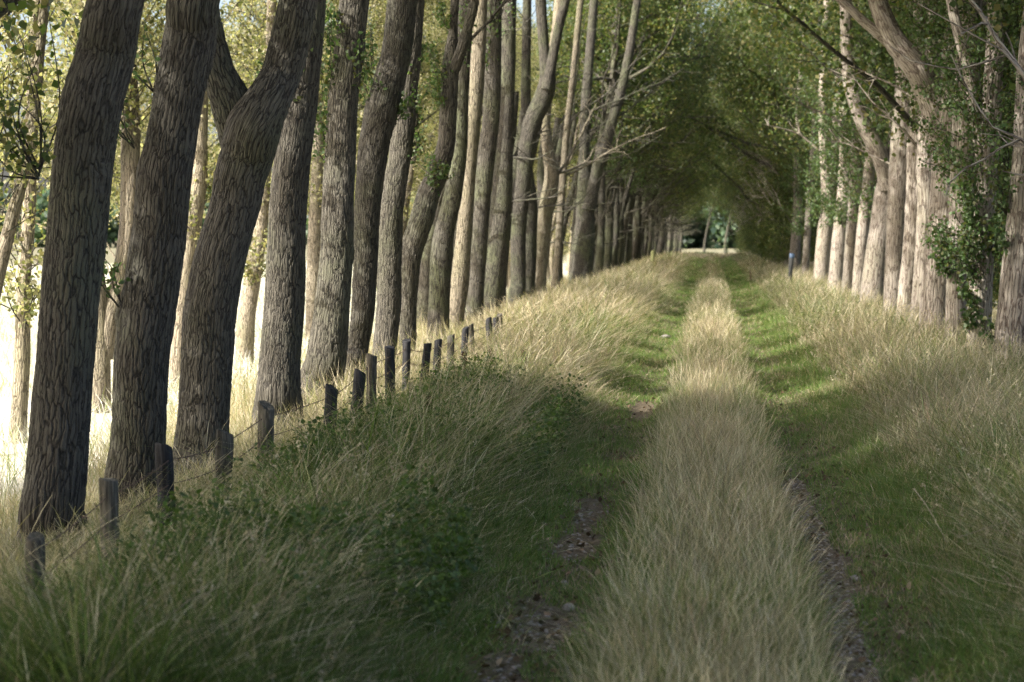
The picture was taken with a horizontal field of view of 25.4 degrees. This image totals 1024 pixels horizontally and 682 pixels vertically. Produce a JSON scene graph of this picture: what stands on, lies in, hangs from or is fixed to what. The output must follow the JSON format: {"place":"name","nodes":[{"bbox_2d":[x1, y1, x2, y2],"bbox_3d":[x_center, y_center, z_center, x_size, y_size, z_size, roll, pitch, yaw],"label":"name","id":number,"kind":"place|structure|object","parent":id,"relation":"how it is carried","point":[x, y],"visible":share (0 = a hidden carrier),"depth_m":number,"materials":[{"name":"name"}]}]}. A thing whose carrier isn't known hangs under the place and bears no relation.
{"place":"outdoors","nodes":[
{"label":"outdoors","id":0,"kind":"place"},
{"bbox_2d":[0,253,667,630],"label":"straw grass","id":1,"kind":"structure","parent":0,"point":[238,419],"depth_m":22.12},
{"bbox_2d":[0,248,721,681],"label":"verge grass","id":2,"kind":"structure","parent":0,"point":[192,618],"depth_m":11.59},
{"bbox_2d":[0,0,741,239],"label":"sky","id":3,"kind":"structure","parent":0,"point":[520,2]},
{"bbox_2d":[0,240,1017,681],"bbox_3d":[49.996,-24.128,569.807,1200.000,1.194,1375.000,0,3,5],"label":"ground","id":4,"kind":"structure","parent":0,"point":[590,542],"depth_m":15.13,"materials":[{"name":"soil"}]},
{"bbox_2d":[0,0,61,443],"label":"slim poplar tree","id":5,"kind":"object","parent":4,"relation":"on","point":[25,305],"visible":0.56,"depth_m":27.96,"materials":[{"name":"green plant"}]},
{"bbox_2d":[0,0,83,87],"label":"slim poplar tree","id":6,"kind":"object","parent":4,"relation":"on","point":[6,6],"visible":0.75,"depth_m":19.90,"materials":[{"name":"green plant"}]},
{"bbox_2d":[0,0,118,298],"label":"slim poplar tree","id":7,"kind":"object","parent":4,"relation":"on","point":[16,199],"visible":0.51,"depth_m":26.02,"materials":[{"name":"green plant"}]},
{"bbox_2d":[0,0,144,568],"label":"poplar tree","id":8,"kind":"object","parent":4,"relation":"on","point":[96,86],"visible":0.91,"depth_m":15.87,"materials":[{"name":"brown plant"}]},
{"bbox_2d":[0,0,164,261],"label":"field poplar tree","id":9,"kind":"object","parent":4,"relation":"on","point":[48,96],"visible":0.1,"depth_m":44.72,"materials":[{"name":"green plant"}]},
{"bbox_2d":[15,0,165,413],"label":"slim poplar tree","id":10,"kind":"object","parent":4,"relation":"on","point":[106,332],"visible":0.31,"depth_m":31.77,"materials":[{"name":"brown plant"}]},
{"bbox_2d":[11,0,211,277],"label":"field poplar tree","id":11,"kind":"object","parent":4,"relation":"on","point":[117,202],"visible":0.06,"depth_m":51.31,"materials":[{"name":"green plant"}]},
{"bbox_2d":[97,0,219,525],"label":"poplar tree","id":12,"kind":"object","parent":4,"relation":"on","point":[145,313],"visible":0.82,"depth_m":18.13,"materials":[{"name":"brown plant"}]},
{"bbox_2d":[137,0,249,390],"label":"slim poplar tree","id":13,"kind":"object","parent":4,"relation":"on","point":[201,182],"visible":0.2,"depth_m":36.07,"materials":[{"name":"brown plant"}]},
{"bbox_2d":[203,0,277,369],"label":"slim poplar tree","id":14,"kind":"object","parent":4,"relation":"on","point":[254,270],"visible":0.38,"depth_m":41.42,"materials":[{"name":"brown plant"}]},
{"bbox_2d":[172,0,317,486],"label":"poplar tree","id":15,"kind":"object","parent":4,"relation":"on","point":[249,123],"visible":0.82,"depth_m":20.45,"materials":[{"name":"brown plant"}]},
{"bbox_2d":[24,313,502,607],"bbox_3d":[-1.349,0.688,24.941,0.239,1.302,26.520,0,3,5],"label":"wire fence","id":16,"kind":"object","parent":4,"relation":"on","point":[109,490],"visible":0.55,"depth_m":16.41,"materials":[{"name":"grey wood"}]},
{"bbox_2d":[205,0,323,216],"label":"field poplar tree","id":17,"kind":"object","parent":4,"relation":"on","point":[260,31],"visible":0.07,"depth_m":57.45,"materials":[{"name":"green plant"}]},
{"bbox_2d":[245,0,325,456],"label":"poplar tree","id":18,"kind":"object","parent":4,"relation":"on","point":[279,376],"visible":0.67,"depth_m":24.14,"materials":[{"name":"brown plant"}]},
{"bbox_2d":[260,10,375,344],"bbox_3d":[-3.968,-6.049,48.080,4.127,14.211,3.526,1,3,21],"label":"slim poplar tree","id":19,"kind":"object","parent":4,"relation":"on","point":[315,192],"visible":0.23,"depth_m":48.47,"materials":[{"name":"brown plant"}]},
{"bbox_2d":[68,351,588,661],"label":"leafy weeds","id":20,"kind":"object","parent":4,"relation":"on","point":[446,529],"visible":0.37,"depth_m":12.19,"materials":[{"name":"green plant"}]},
{"bbox_2d":[301,0,369,421],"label":"poplar tree","id":21,"kind":"object","parent":4,"relation":"on","point":[327,348],"visible":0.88,"depth_m":26.94,"materials":[{"name":"brown plant"}]},
{"bbox_2d":[0,166,738,248],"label":"distant wood","id":22,"kind":"object","parent":4,"relation":"on","point":[716,234],"visible":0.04,"depth_m":481.30,"materials":[{"name":"green plant"}]},
{"bbox_2d":[308,0,445,200],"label":"slim poplar tree","id":23,"kind":"object","parent":4,"relation":"on","point":[379,20],"visible":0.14,"depth_m":53.22,"materials":[{"name":"green plant"}]},
{"bbox_2d":[310,0,449,240],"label":"slim poplar tree","id":24,"kind":"object","parent":4,"relation":"on","point":[409,188],"visible":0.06,"depth_m":56.13,"materials":[{"name":"green plant"}]},
{"bbox_2d":[343,0,418,391],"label":"poplar tree","id":25,"kind":"object","parent":4,"relation":"on","point":[385,103],"visible":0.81,"depth_m":29.58,"materials":[{"name":"brown plant"}]},
{"bbox_2d":[323,0,449,222],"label":"slim poplar tree","id":26,"kind":"object","parent":4,"relation":"on","point":[430,38],"visible":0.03,"depth_m":60.46,"materials":[{"name":"green plant"}]},
{"bbox_2d":[371,0,431,377],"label":"poplar tree","id":27,"kind":"object","parent":4,"relation":"on","point":[389,270],"visible":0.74,"depth_m":32.02,"materials":[{"name":"brown plant"}]},
{"bbox_2d":[411,0,483,196],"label":"slim poplar tree","id":28,"kind":"object","parent":4,"relation":"on","point":[425,149],"visible":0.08,"depth_m":63.86,"materials":[{"name":"green plant"}]},
{"bbox_2d":[427,0,476,345],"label":"poplar tree","id":29,"kind":"object","parent":4,"relation":"on","point":[441,256],"visible":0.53,"depth_m":38.36,"materials":[{"name":"brown plant"}]},
{"bbox_2d":[398,0,508,366],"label":"poplar tree","id":30,"kind":"object","parent":4,"relation":"on","point":[426,200],"visible":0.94,"depth_m":34.32,"materials":[{"name":"brown plant"}]},
{"bbox_2d":[450,0,487,337],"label":"poplar tree","id":31,"kind":"object","parent":4,"relation":"on","point":[460,277],"visible":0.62,"depth_m":40.66,"materials":[{"name":"brown plant"}]},
{"bbox_2d":[417,1,529,334],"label":"poplar tree","id":32,"kind":"object","parent":4,"relation":"on","point":[423,296],"visible":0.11,"depth_m":47.15,"materials":[{"name":"brown plant"}]},
{"bbox_2d":[464,0,501,324],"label":"poplar tree","id":33,"kind":"object","parent":4,"relation":"on","point":[488,138],"visible":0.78,"depth_m":43.97,"materials":[{"name":"brown plant"}]},
{"bbox_2d":[0,251,996,507],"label":"field grass","id":34,"kind":"structure","parent":4,"relation":"on","point":[4,365],"depth_m":37.26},
{"bbox_2d":[414,5,585,273],"bbox_3d":[-0.192,-3.716,50.953,2.347,7.762,5.266,-2,3,-38],"label":"poplar tree","id":35,"kind":"object","parent":4,"relation":"on","point":[521,199],"visible":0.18,"depth_m":50.35,"materials":[{"name":"brown plant"}]},
{"bbox_2d":[483,0,517,317],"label":"poplar tree","id":36,"kind":"object","parent":4,"relation":"on","point":[499,229],"visible":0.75,"depth_m":47.50,"materials":[{"name":"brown plant"}]},
{"bbox_2d":[521,0,536,300],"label":"poplar tree","id":37,"kind":"object","parent":4,"relation":"on","point":[531,242],"visible":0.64,"depth_m":57.18,"materials":[{"name":"brown plant"}]},
{"bbox_2d":[490,72,576,217],"bbox_3d":[0.312,-3.279,54.086,2.464,6.655,5.968,0,3,5],"label":"poplar tree","id":38,"kind":"object","parent":4,"relation":"on","point":[516,155],"visible":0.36,"depth_m":55.03,"materials":[{"name":"brown plant"}]},
{"bbox_2d":[507,0,569,305],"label":"poplar tree","id":39,"kind":"object","parent":4,"relation":"on","point":[542,98],"visible":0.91,"depth_m":53.96,"materials":[{"name":"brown plant"}]},
{"bbox_2d":[509,23,577,286],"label":"slim poplar tree","id":40,"kind":"object","parent":4,"relation":"on","point":[554,107],"visible":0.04,"depth_m":88.31,"materials":[{"name":"green plant"}]},
{"bbox_2d":[501,40,615,303],"bbox_3d":[0.864,-4.157,60.054,2.337,7.729,5.244,-2,3,-38],"label":"poplar tree","id":41,"kind":"object","parent":4,"relation":"on","point":[517,140],"visible":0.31,"depth_m":59.93,"materials":[{"name":"brown plant"}]},
{"bbox_2d":[536,16,598,210],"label":"poplar tree","id":42,"kind":"object","parent":4,"relation":"on","point":[556,129],"visible":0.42,"depth_m":74.90,"materials":[{"name":"brown plant"}]},
{"bbox_2d":[516,119,628,257],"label":"poplar tree","id":43,"kind":"object","parent":4,"relation":"on","point":[540,177],"visible":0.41,"depth_m":71.94,"materials":[{"name":"brown plant"}]},
{"bbox_2d":[535,0,625,297],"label":"poplar tree","id":44,"kind":"object","parent":4,"relation":"on","point":[545,214],"visible":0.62,"depth_m":60.73,"materials":[{"name":"brown plant"}]},
{"bbox_2d":[560,51,618,284],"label":"poplar tree","id":45,"kind":"object","parent":4,"relation":"on","point":[573,190],"visible":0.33,"depth_m":88.05,"materials":[{"name":"brown plant"}]},
{"bbox_2d":[551,0,665,288],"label":"poplar tree","id":46,"kind":"object","parent":4,"relation":"on","point":[556,276],"visible":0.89,"depth_m":67.69,"materials":[{"name":"brown plant"}]},
{"bbox_2d":[546,45,676,288],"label":"poplar tree","id":47,"kind":"object","parent":4,"relation":"on","point":[558,152],"visible":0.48,"depth_m":80.13,"materials":[{"name":"brown plant"}]},
{"bbox_2d":[520,0,733,275],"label":"poplar tree","id":48,"kind":"object","parent":4,"relation":"on","point":[600,220],"visible":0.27,"depth_m":87.32,"materials":[{"name":"green plant"}]},
{"bbox_2d":[552,0,706,266],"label":"poplar tree","id":49,"kind":"object","parent":4,"relation":"on","point":[637,162],"visible":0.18,"depth_m":90.77,"materials":[{"name":"green plant"}]},
{"bbox_2d":[532,0,732,273],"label":"poplar tree","id":50,"kind":"object","parent":4,"relation":"on","point":[612,185],"visible":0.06,"depth_m":92.97,"materials":[{"name":"green plant"}]},
{"bbox_2d":[531,0,739,170],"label":"poplar tree","id":51,"kind":"object","parent":4,"relation":"on","point":[615,26],"visible":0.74,"depth_m":84.08,"materials":[{"name":"green plant"}]},
{"bbox_2d":[569,0,701,282],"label":"poplar tree","id":52,"kind":"object","parent":4,"relation":"on","point":[583,263],"visible":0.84,"depth_m":81.19,"materials":[{"name":"brown plant"}]},
{"bbox_2d":[547,0,734,271],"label":"poplar tree","id":53,"kind":"object","parent":4,"relation":"on","point":[609,229],"visible":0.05,"depth_m":96.03,"materials":[{"name":"green plant"}]},
{"bbox_2d":[550,4,731,268],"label":"poplar tree","id":54,"kind":"object","parent":4,"relation":"on","point":[621,228],"visible":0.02,"depth_m":104.47,"materials":[{"name":"green plant"}]},
{"bbox_2d":[549,0,747,212],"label":"poplar tree","id":55,"kind":"object","parent":4,"relation":"on","point":[685,54],"visible":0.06,"depth_m":98.36,"materials":[{"name":"green plant"}]},
{"bbox_2d":[547,0,751,212],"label":"poplar tree","id":56,"kind":"object","parent":4,"relation":"on","point":[716,35],"visible":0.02,"depth_m":105.96,"materials":[{"name":"green plant"}]},
{"bbox_2d":[598,2,729,268],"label":"poplar tree","id":57,"kind":"object","parent":4,"relation":"on","point":[617,224],"visible":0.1,"depth_m":101.65,"materials":[{"name":"green plant"}]},
{"bbox_2d":[631,5,713,263],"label":"poplar tree","id":58,"kind":"object","parent":4,"relation":"on","point":[637,221],"visible":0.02,"depth_m":124.62,"materials":[{"name":"brown plant"}]},
{"bbox_2d":[461,466,885,681],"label":"gravel","id":59,"kind":"structure","parent":4,"relation":"on","point":[546,630],"depth_m":12.14,"materials":[{"name":"stone"}]},
{"bbox_2d":[630,2,725,261],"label":"poplar tree","id":60,"kind":"object","parent":4,"relation":"on","point":[663,163],"depth_m":119.26,"materials":[{"name":"green plant"}]},
{"bbox_2d":[622,4,736,264],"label":"poplar tree","id":61,"kind":"object","parent":4,"relation":"on","point":[628,208],"visible":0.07,"depth_m":109.23,"materials":[{"name":"green plant"}]},
{"bbox_2d":[641,114,719,260],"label":"poplar tree","id":62,"kind":"object","parent":4,"relation":"on","point":[642,250],"visible":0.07,"depth_m":142.01,"materials":[{"name":"green plant"}]},
{"bbox_2d":[646,114,719,259],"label":"poplar tree","id":63,"kind":"object","parent":4,"relation":"on","point":[649,249],"visible":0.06,"depth_m":150.93,"materials":[{"name":"green plant"}]},
{"bbox_2d":[624,0,741,264],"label":"poplar tree","id":64,"kind":"object","parent":4,"relation":"on","point":[627,242],"visible":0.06,"depth_m":113.88,"materials":[{"name":"green plant"}]},
{"bbox_2d":[638,125,727,261],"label":"poplar tree","id":65,"kind":"object","parent":4,"relation":"on","point":[658,173],"visible":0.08,"depth_m":127.74,"materials":[{"name":"green plant"}]},
{"bbox_2d":[639,48,729,259],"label":"poplar tree","id":66,"kind":"object","parent":4,"relation":"on","point":[702,148],"visible":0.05,"depth_m":132.06,"materials":[{"name":"green plant"}]},
{"bbox_2d":[645,100,723,208],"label":"poplar tree","id":67,"kind":"object","parent":4,"relation":"on","point":[699,178],"visible":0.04,"depth_m":138.92,"materials":[{"name":"green plant"}]},
{"bbox_2d":[652,138,723,249],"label":"poplar tree","id":68,"kind":"object","parent":4,"relation":"on","point":[653,241],"visible":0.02,"depth_m":159.16,"materials":[{"name":"green plant"}]},
{"bbox_2d":[455,375,975,681],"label":"fallen leaves","id":69,"kind":"object","parent":4,"relation":"on","point":[538,596],"visible":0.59,"depth_m":12.89,"materials":[{"name":"brown plant"}]},
{"bbox_2d":[683,13,767,258],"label":"lane poplar tree","id":70,"kind":"object","parent":4,"relation":"on","point":[740,189],"visible":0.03,"depth_m":142.08,"materials":[{"name":"green plant"}]},
{"bbox_2d":[696,1,771,263],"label":"lane poplar tree","id":71,"kind":"object","parent":4,"relation":"on","point":[757,220],"visible":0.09,"depth_m":131.47,"materials":[{"name":"green plant"}]},
{"bbox_2d":[689,0,780,243],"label":"lane poplar tree","id":72,"kind":"object","parent":4,"relation":"on","point":[723,124],"visible":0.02,"depth_m":126.37,"materials":[{"name":"green plant"}]},
{"bbox_2d":[700,2,781,264],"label":"lane poplar tree","id":73,"kind":"object","parent":4,"relation":"on","point":[769,224],"visible":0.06,"depth_m":123.72,"materials":[{"name":"green plant"}]},
{"bbox_2d":[678,0,811,268],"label":"lane poplar tree","id":74,"kind":"object","parent":4,"relation":"on","point":[779,190],"visible":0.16,"depth_m":111.63,"materials":[{"name":"green plant"}]},
{"bbox_2d":[672,0,819,265],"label":"lane poplar tree","id":75,"kind":"object","parent":4,"relation":"on","point":[759,80],"visible":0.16,"depth_m":106.96,"materials":[{"name":"green plant"}]},
{"bbox_2d":[694,0,804,265],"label":"lane poplar tree","id":76,"kind":"object","parent":4,"relation":"on","point":[770,215],"visible":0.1,"depth_m":118.97,"materials":[{"name":"green plant"}]},
{"bbox_2d":[700,0,815,260],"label":"lane poplar tree","id":77,"kind":"object","parent":4,"relation":"on","point":[790,203],"visible":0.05,"depth_m":114.56,"materials":[{"name":"green plant"}]},
{"bbox_2d":[709,5,861,192],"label":"leafy tree","id":78,"kind":"object","parent":4,"relation":"on","point":[759,132],"depth_m":96.71,"materials":[{"name":"green plant"}]},
{"bbox_2d":[750,0,836,194],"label":"leafy tree","id":79,"kind":"object","parent":4,"relation":"on","point":[778,65],"depth_m":103.26,"materials":[{"name":"green plant"}]},
{"bbox_2d":[769,0,818,273],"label":"lane poplar tree","id":80,"kind":"object","parent":4,"relation":"on","point":[795,246],"visible":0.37,"depth_m":102.38,"materials":[{"name":"green plant"}]},
{"bbox_2d":[722,0,876,226],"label":"leafy tree","id":81,"kind":"object","parent":4,"relation":"on","point":[775,111],"visible":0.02,"depth_m":96.68,"materials":[{"name":"green plant"}]},
{"bbox_2d":[761,0,839,283],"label":"lane poplar tree","id":82,"kind":"object","parent":4,"relation":"on","point":[822,254],"visible":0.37,"depth_m":76.89,"materials":[{"name":"green plant"}]},
{"bbox_2d":[779,0,829,275],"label":"lane poplar tree","id":83,"kind":"object","parent":4,"relation":"on","point":[805,230],"visible":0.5,"depth_m":89.61,"materials":[{"name":"green plant"}]},
{"bbox_2d":[736,7,885,192],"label":"leafy tree","id":84,"kind":"object","parent":4,"relation":"on","point":[782,112],"visible":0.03,"depth_m":81.54,"materials":[{"name":"green plant"}]},
{"bbox_2d":[747,0,890,188],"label":"leafy tree","id":85,"kind":"object","parent":4,"relation":"on","point":[816,51],"visible":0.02,"depth_m":67.96,"materials":[{"name":"green plant"}]},
{"bbox_2d":[759,0,889,120],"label":"leafy tree","id":86,"kind":"object","parent":4,"relation":"on","point":[817,10],"depth_m":76.25,"materials":[{"name":"green plant"}]},
{"bbox_2d":[781,22,883,295],"bbox_3d":[8.079,-10.491,60.830,8.795,19.444,9.206,0,3,5],"label":"lane poplar tree","id":87,"kind":"object","parent":4,"relation":"on","point":[849,248],"visible":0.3,"depth_m":61.69,"materials":[{"name":"green plant"}]},
{"bbox_2d":[802,31,864,289],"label":"lane poplar tree","id":88,"kind":"object","parent":4,"relation":"on","point":[837,252],"visible":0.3,"depth_m":67.58,"materials":[{"name":"green plant"}]},
{"bbox_2d":[813,6,888,297],"bbox_3d":[8.006,-9.771,58.124,8.981,18.292,10.131,0,3,5],"label":"lane poplar tree","id":89,"kind":"object","parent":4,"relation":"on","point":[868,183],"visible":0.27,"depth_m":57.34,"materials":[{"name":"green plant"}]},
{"bbox_2d":[714,0,1009,306],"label":"leafy tree","id":90,"kind":"object","parent":4,"relation":"on","point":[807,62],"visible":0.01,"depth_m":57.17,"materials":[{"name":"green plant"}]},
{"bbox_2d":[704,0,1022,300],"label":"leafy tree","id":91,"kind":"object","parent":4,"relation":"on","point":[902,112],"visible":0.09,"depth_m":41.87,"materials":[{"name":"green plant"}]},
{"bbox_2d":[822,0,913,313],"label":"lane poplar tree","id":92,"kind":"object","parent":4,"relation":"on","point":[895,219],"visible":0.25,"depth_m":46.62,"materials":[{"name":"brown plant"}]},
{"bbox_2d":[840,0,899,303],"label":"lane poplar tree","id":93,"kind":"object","parent":4,"relation":"on","point":[873,268],"visible":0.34,"depth_m":52.51,"materials":[{"name":"brown plant"}]},
{"bbox_2d":[765,0,986,337],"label":"lane poplar tree","id":94,"kind":"object","parent":4,"relation":"on","point":[885,30],"visible":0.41,"depth_m":37.79,"materials":[{"name":"brown plant"}]},
{"bbox_2d":[829,0,945,331],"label":"lane poplar tree","id":95,"kind":"object","parent":4,"relation":"on","point":[923,181],"visible":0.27,"depth_m":40.90,"materials":[{"name":"brown plant"}]},
{"bbox_2d":[793,0,997,306],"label":"leafy tree","id":96,"kind":"object","parent":4,"relation":"on","point":[848,47],"visible":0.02,"depth_m":51.96,"materials":[{"name":"green plant"}]},
{"bbox_2d":[893,0,942,320],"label":"lane poplar tree","id":97,"kind":"object","parent":4,"relation":"on","point":[905,283],"visible":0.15,"depth_m":43.53,"materials":[{"name":"brown plant"}]},
{"bbox_2d":[891,0,1023,194],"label":"lane poplar tree","id":98,"kind":"object","parent":4,"relation":"on","point":[1009,56],"visible":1,"depth_m":23.15,"materials":[{"name":"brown plant"}]},
{"bbox_2d":[914,0,1010,343],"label":"lane poplar tree","id":99,"kind":"object","parent":4,"relation":"on","point":[954,304],"visible":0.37,"depth_m":34.40,"materials":[{"name":"green plant"}]},
{"bbox_2d":[911,0,1023,353],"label":"lane poplar tree","id":100,"kind":"object","parent":4,"relation":"on","point":[977,247],"visible":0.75,"depth_m":31.35,"materials":[{"name":"green plant"}]},
{"bbox_2d":[941,0,1021,88],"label":"leafy tree","id":101,"kind":"object","parent":4,"relation":"on","point":[996,28],"visible":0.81,"depth_m":29.31,"materials":[{"name":"green plant"}]},
{"bbox_2d":[974,0,1023,369],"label":"lane poplar tree","id":102,"kind":"object","parent":4,"relation":"on","point":[1010,313],"visible":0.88,"depth_m":28.04,"materials":[{"name":"brown plant"}]},
{"bbox_2d":[277,256,1023,681],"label":"rut grass","id":103,"kind":"structure","parent":0,"point":[761,362],"depth_m":15.44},
{"bbox_2d":[424,254,1012,681],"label":"strip grass","id":104,"kind":"structure","parent":0,"point":[714,570],"depth_m":12.63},
{"bbox_2d":[649,251,1023,681],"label":"verge grass","id":105,"kind":"structure","parent":0,"point":[868,346],"depth_m":20.68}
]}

